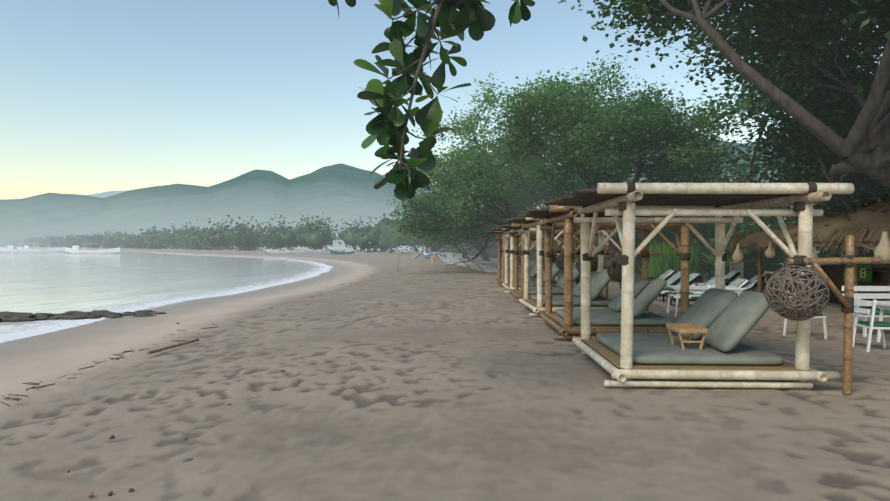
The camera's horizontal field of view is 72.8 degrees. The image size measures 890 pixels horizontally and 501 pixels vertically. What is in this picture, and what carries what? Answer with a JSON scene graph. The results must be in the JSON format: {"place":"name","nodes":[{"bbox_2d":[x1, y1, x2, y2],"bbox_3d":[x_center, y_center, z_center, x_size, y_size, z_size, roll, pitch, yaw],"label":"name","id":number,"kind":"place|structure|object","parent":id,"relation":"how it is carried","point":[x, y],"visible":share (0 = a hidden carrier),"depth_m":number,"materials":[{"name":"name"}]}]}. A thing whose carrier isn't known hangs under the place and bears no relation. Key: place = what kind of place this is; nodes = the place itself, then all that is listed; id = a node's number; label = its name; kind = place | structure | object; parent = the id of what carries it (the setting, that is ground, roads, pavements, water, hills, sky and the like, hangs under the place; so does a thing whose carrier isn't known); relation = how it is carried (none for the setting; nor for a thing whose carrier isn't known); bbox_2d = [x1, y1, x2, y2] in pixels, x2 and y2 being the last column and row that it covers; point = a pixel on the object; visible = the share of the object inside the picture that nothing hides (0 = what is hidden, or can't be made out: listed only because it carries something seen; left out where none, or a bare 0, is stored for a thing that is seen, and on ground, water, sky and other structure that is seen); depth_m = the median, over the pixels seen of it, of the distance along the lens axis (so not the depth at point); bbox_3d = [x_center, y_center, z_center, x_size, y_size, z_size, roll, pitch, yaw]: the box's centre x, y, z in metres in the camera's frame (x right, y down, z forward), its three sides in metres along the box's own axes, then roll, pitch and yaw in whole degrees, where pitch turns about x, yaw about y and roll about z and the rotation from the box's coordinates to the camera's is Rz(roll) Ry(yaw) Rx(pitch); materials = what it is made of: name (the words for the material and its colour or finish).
{"place":"outdoors","nodes":[
{"label":"outdoors","id":0,"kind":"place"},
{"bbox_2d":[86,191,125,197],"bbox_3d":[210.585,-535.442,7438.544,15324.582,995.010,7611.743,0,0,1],"label":"mountain range","id":1,"kind":"structure","parent":0,"point":[105,194],"depth_m":7749.24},
{"bbox_2d":[0,247,331,333],"bbox_3d":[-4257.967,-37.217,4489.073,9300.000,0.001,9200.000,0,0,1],"label":"sea water","id":2,"kind":"structure","parent":0,"point":[60,282],"depth_m":37.70,"materials":[{"name":"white liquid"}]},
{"bbox_2d":[0,244,57,252],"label":"moored boat","id":3,"kind":"object","parent":2,"relation":"on","point":[10,249],"visible":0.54,"depth_m":154.18,"materials":[{"name":"white paint"}]},
{"bbox_2d":[17,244,64,251],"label":"moored boat","id":4,"kind":"object","parent":2,"relation":"on","point":[26,247],"visible":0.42,"depth_m":181.54,"materials":[{"name":"white paint"}]},
{"bbox_2d":[65,244,119,253],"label":"moored boat","id":5,"kind":"object","parent":2,"relation":"on","point":[74,249],"visible":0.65,"depth_m":147.92,"materials":[{"name":"white paint"}]},
{"bbox_2d":[0,253,332,342],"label":"sea foam swash line","id":6,"kind":"object","parent":2,"relation":"on","point":[25,331],"visible":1,"depth_m":19.63,"materials":[{"name":"white liquid"}]},
{"bbox_2d":[0,136,837,248],"bbox_3d":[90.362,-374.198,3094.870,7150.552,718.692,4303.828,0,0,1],"label":"mountain range","id":7,"kind":"structure","parent":0,"point":[340,191],"depth_m":2652.88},
{"bbox_2d":[328,0,534,200],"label":"tree branch","id":8,"kind":"object","parent":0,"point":[386,127],"visible":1,"depth_m":5.09,"materials":[{"name":"green plant"}]},
{"bbox_2d":[0,0,882,199],"label":"sky","id":9,"kind":"structure","parent":0,"point":[97,96],"materials":[{"name":"blue"}]},
{"bbox_2d":[0,247,889,500],"bbox_3d":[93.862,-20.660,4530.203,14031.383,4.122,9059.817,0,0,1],"label":"sand ground","id":10,"kind":"structure","parent":0,"point":[420,378],"depth_m":5.74,"materials":[{"name":"beige sand"}]},
{"bbox_2d":[0,310,166,321],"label":"rocks","id":11,"kind":"object","parent":10,"relation":"on","point":[8,316],"visible":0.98,"depth_m":16.25,"materials":[{"name":"grey stone"}]},
{"bbox_2d":[1,274,385,497],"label":"beach debris","id":12,"kind":"object","parent":10,"relation":"on","point":[109,493],"visible":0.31,"depth_m":8.29,"materials":[{"name":"twig"},{"name":"stone"}]},
{"bbox_2d":[266,249,303,252],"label":"boat","id":13,"kind":"object","parent":10,"relation":"on","point":[271,251],"visible":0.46,"depth_m":130.78,"materials":[{"name":"white paint"}]},
{"bbox_2d":[8,192,565,255],"bbox_3d":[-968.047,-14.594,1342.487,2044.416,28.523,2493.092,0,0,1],"label":"shore trees","id":14,"kind":"object","parent":10,"relation":"on","point":[311,235],"visible":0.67,"depth_m":213.34,"materials":[{"name":"green plant"}]},
{"bbox_2d":[285,249,320,253],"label":"boat","id":15,"kind":"object","parent":10,"relation":"on","point":[295,252],"visible":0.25,"depth_m":128.43,"materials":[{"name":"white paint"}]},
{"bbox_2d":[305,249,336,253],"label":"boat","id":16,"kind":"object","parent":10,"relation":"on","point":[316,252],"visible":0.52,"depth_m":123.19,"materials":[{"name":"white paint"}]},
{"bbox_2d":[330,249,356,254],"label":"boat","id":17,"kind":"object","parent":10,"relation":"on","point":[335,252],"visible":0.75,"depth_m":115.95,"materials":[{"name":"teal paint"}]},
{"bbox_2d":[378,217,423,253],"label":"tree","id":18,"kind":"object","parent":10,"relation":"on","point":[383,240],"visible":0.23,"depth_m":126.46,"materials":[{"name":"green plant"}]},
{"bbox_2d":[388,222,442,255],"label":"tree","id":19,"kind":"object","parent":10,"relation":"on","point":[404,240],"visible":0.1,"depth_m":102.41,"materials":[{"name":"green plant"}]},
{"bbox_2d":[411,252,443,258],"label":"boat","id":20,"kind":"object","parent":10,"relation":"on","point":[427,255],"visible":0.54,"depth_m":75.86,"materials":[{"name":"paint"}]},
{"bbox_2d":[432,252,449,257],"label":"boat","id":21,"kind":"object","parent":10,"relation":"on","point":[444,254],"visible":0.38,"depth_m":81.19,"materials":[{"name":"paint"}]},
{"bbox_2d":[411,224,497,257],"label":"tree","id":22,"kind":"object","parent":10,"relation":"on","point":[463,256],"visible":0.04,"depth_m":83.72,"materials":[{"name":"green plant"}]},
{"bbox_2d":[401,208,527,260],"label":"tree row","id":23,"kind":"object","parent":10,"relation":"on","point":[484,255],"depth_m":65.56,"materials":[{"name":"green plant"}]},
{"bbox_2d":[434,254,501,271],"bbox_3d":[1.262,0.909,51.026,2.023,0.808,30.827,0,0,-6],"label":"loungers row","id":24,"kind":"object","parent":10,"relation":"on","point":[476,264],"visible":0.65,"depth_m":39.82,"materials":[{"name":"white plastic"}]},
{"bbox_2d":[395,161,555,264],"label":"tree","id":25,"kind":"object","parent":10,"relation":"on","point":[517,207],"visible":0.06,"depth_m":47.61,"materials":[{"name":"green plant"}]},
{"bbox_2d":[398,251,574,269],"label":"sign","id":26,"kind":"object","parent":10,"relation":"on","point":[449,260],"visible":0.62,"depth_m":52.44,"materials":[{"name":"white wood"}]},
{"bbox_2d":[485,245,501,257],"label":"boulder under trees","id":27,"kind":"object","parent":10,"relation":"on","point":[492,251],"visible":0.56,"depth_m":81.81,"materials":[{"name":"grey stone"}]},
{"bbox_2d":[377,72,635,270],"bbox_3d":[3.946,-4.467,36.899,15.950,11.932,16.545,0,0,1],"label":"tree","id":28,"kind":"object","parent":10,"relation":"on","point":[463,214],"visible":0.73,"depth_m":33.38,"materials":[{"name":"green plant"}]},
{"bbox_2d":[485,231,563,286],"bbox_3d":[3.150,0.460,23.589,3.080,2.518,2.988,0,0,1],"label":"bamboo cabana","id":29,"kind":"object","parent":10,"relation":"on","point":[532,275],"visible":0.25,"depth_m":22.81,"materials":[{"name":"white paint"}]},
{"bbox_2d":[491,228,580,292],"bbox_3d":[3.103,0.473,20.329,3.056,2.526,2.984,0,0,1],"label":"bamboo cabana","id":30,"kind":"object","parent":10,"relation":"on","point":[557,266],"visible":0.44,"depth_m":19.57,"materials":[{"name":"pale bamboo"},{"name":"sage canvas"},{"name":"wicker"}]},
{"bbox_2d":[497,223,618,301],"bbox_3d":[3.041,0.502,17.075,3.063,2.504,2.990,0,0,1],"label":"bamboo cabana","id":31,"kind":"object","parent":10,"relation":"on","point":[519,293],"visible":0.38,"depth_m":16.29,"materials":[{"name":"white paint"}]},
{"bbox_2d":[433,94,682,220],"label":"tree","id":32,"kind":"object","parent":10,"relation":"on","point":[511,181],"visible":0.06,"depth_m":41.10,"materials":[{"name":"green plant"}]},
{"bbox_2d":[504,217,659,316],"bbox_3d":[2.970,0.501,13.893,3.114,2.540,2.994,0,0,1],"label":"bamboo cabana","id":33,"kind":"object","parent":10,"relation":"on","point":[602,277],"visible":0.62,"depth_m":13.18,"materials":[{"name":"pale bamboo"},{"name":"sage canvas"},{"name":"wicker"}]},
{"bbox_2d":[472,53,755,280],"bbox_3d":[7.514,-4.053,27.370,12.475,11.292,11.767,0,0,1],"label":"tree","id":34,"kind":"object","parent":10,"relation":"on","point":[599,137],"visible":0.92,"depth_m":24.73,"materials":[{"name":"green plant"}]},
{"bbox_2d":[518,205,709,340],"bbox_3d":[2.870,0.526,10.667,2.963,2.525,2.830,0,0,1],"label":"bamboo cabana","id":35,"kind":"object","parent":10,"relation":"on","point":[565,322],"visible":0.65,"depth_m":9.78,"materials":[{"name":"natural bamboo"},{"name":"sage canvas"},{"name":"wicker"}]},
{"bbox_2d":[617,270,674,288],"bbox_3d":[7.106,1.085,21.341,1.868,0.818,0.650,0,0,6],"label":"lounge chair","id":36,"kind":"object","parent":10,"relation":"on","point":[667,274],"visible":0.25,"depth_m":21.07,"materials":[{"name":"white paint"}]},
{"bbox_2d":[433,160,889,287],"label":"garden hedge","id":37,"kind":"object","parent":10,"relation":"on","point":[750,261],"visible":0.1,"depth_m":24.38,"materials":[{"name":"green plant"}]},
{"bbox_2d":[667,271,680,284],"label":"lounge chair","id":38,"kind":"object","parent":10,"relation":"on","point":[675,279],"visible":0.29,"depth_m":19.75,"materials":[{"name":"white paint"}]},
{"bbox_2d":[663,273,701,289],"bbox_3d":[6.751,1.100,18.350,1.878,0.818,0.697,0,0,1],"label":"lounge chair","id":39,"kind":"object","parent":10,"relation":"on","point":[693,277],"visible":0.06,"depth_m":18.09,"materials":[{"name":"white paint"}]},
{"bbox_2d":[655,277,727,301],"bbox_3d":[6.817,1.108,16.827,1.869,0.818,0.654,0,0,1],"label":"lounge chair","id":40,"kind":"object","parent":10,"relation":"on","point":[711,282],"visible":0.35,"depth_m":16.55,"materials":[{"name":"white paint"}]},
{"bbox_2d":[635,179,750,245],"bbox_3d":[13.264,-1.575,33.807,9.240,6.465,7.510,0,0,-41],"label":"tree","id":41,"kind":"object","parent":10,"relation":"on","point":[672,233],"depth_m":31.93,"materials":[{"name":"green plant"}]},
{"bbox_2d":[649,262,743,284],"bbox_3d":[9.263,0.969,22.743,2.214,1.150,4.009,0,0,-17],"label":"planter pedestal bowl","id":42,"kind":"object","parent":10,"relation":"on","point":[739,267],"visible":0.06,"depth_m":21.58,"materials":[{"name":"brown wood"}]},
{"bbox_2d":[649,241,700,281],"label":"tall planter grass","id":43,"kind":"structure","parent":42,"relation":"in","point":[664,261],"depth_m":23.33,"materials":[{"name":"green plant"}]},
{"bbox_2d":[696,251,737,265],"bbox_3d":[9.629,0.298,21.306,1.432,0.584,1.662,0,0,1],"label":"potted plant","id":44,"kind":"object","parent":42,"relation":"on","point":[710,259],"visible":0.48,"depth_m":21.33,"materials":[{"name":"green plant"}]},
{"bbox_2d":[666,285,745,316],"bbox_3d":[5.671,1.144,13.248,1.500,0.777,0.800,0,0,6],"label":"lounge chair","id":45,"kind":"object","parent":10,"relation":"on","point":[692,288],"visible":0.69,"depth_m":12.98,"materials":[{"name":"paint"}]},
{"bbox_2d":[667,278,749,306],"bbox_3d":[6.684,1.116,15.367,1.868,0.818,0.650,0,0,5],"label":"lounge chair","id":46,"kind":"object","parent":10,"relation":"on","point":[741,282],"visible":0.48,"depth_m":15.16,"materials":[{"name":"white painted wood"},{"name":"green fabric"}]},
{"bbox_2d":[544,182,881,395],"bbox_3d":[2.870,0.541,7.326,3.060,2.530,2.992,0,0,1],"label":"bamboo cabana","id":47,"kind":"object","parent":10,"relation":"on","point":[710,328],"visible":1,"depth_m":6.45,"materials":[{"name":"white paint"}]},
{"bbox_2d":[691,271,740,285],"bbox_3d":[8.993,1.096,20.543,1.868,0.818,0.650,0,0,4],"label":"lounge chair","id":48,"kind":"object","parent":10,"relation":"on","point":[730,276],"visible":0.35,"depth_m":20.27,"materials":[{"name":"white paint"}]},
{"bbox_2d":[559,0,889,226],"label":"tree","id":49,"kind":"object","parent":10,"relation":"on","point":[832,137],"visible":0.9,"depth_m":15.15,"materials":[{"name":"green plant"}]},
{"bbox_2d":[737,273,764,293],"bbox_3d":[9.056,1.105,18.901,1.868,0.818,0.650,0,0,6],"label":"lounge chair","id":50,"kind":"object","parent":10,"relation":"on","point":[752,284],"visible":0.29,"depth_m":18.60,"materials":[{"name":"white paint"}]},
{"bbox_2d":[617,21,887,247],"bbox_3d":[16.390,-6.160,22.167,19.714,15.568,19.228,0,0,1],"label":"tree","id":51,"kind":"object","parent":10,"relation":"on","point":[743,101],"visible":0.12,"depth_m":24.31,"materials":[{"name":"green plant"}]},
{"bbox_2d":[783,291,826,338],"bbox_3d":[6.047,1.122,10.136,0.513,0.859,0.440,0,0,-19],"label":"white chair","id":52,"kind":"object","parent":10,"relation":"on","point":[820,315],"visible":0.08,"depth_m":10.01,"materials":[{"name":"paint"}]},
{"bbox_2d":[727,194,889,309],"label":"beach hut","id":53,"kind":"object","parent":10,"relation":"on","point":[870,229],"depth_m":14.82,"materials":[{"name":"brown plant"}]},
{"bbox_2d":[841,286,889,336],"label":"white bench","id":54,"kind":"object","parent":10,"relation":"on","point":[873,296],"visible":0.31,"depth_m":10.64,"materials":[{"name":"paint"}]},
{"bbox_2d":[853,297,889,351],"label":"white chair","id":55,"kind":"object","parent":10,"relation":"on","point":[871,324],"visible":0.81,"depth_m":8.74,"materials":[{"name":"paint"}]},
{"bbox_2d":[871,302,889,341],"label":"white table","id":56,"kind":"object","parent":10,"relation":"on","point":[881,306],"visible":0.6,"depth_m":9.56,"materials":[{"name":"paint"}]}
]}

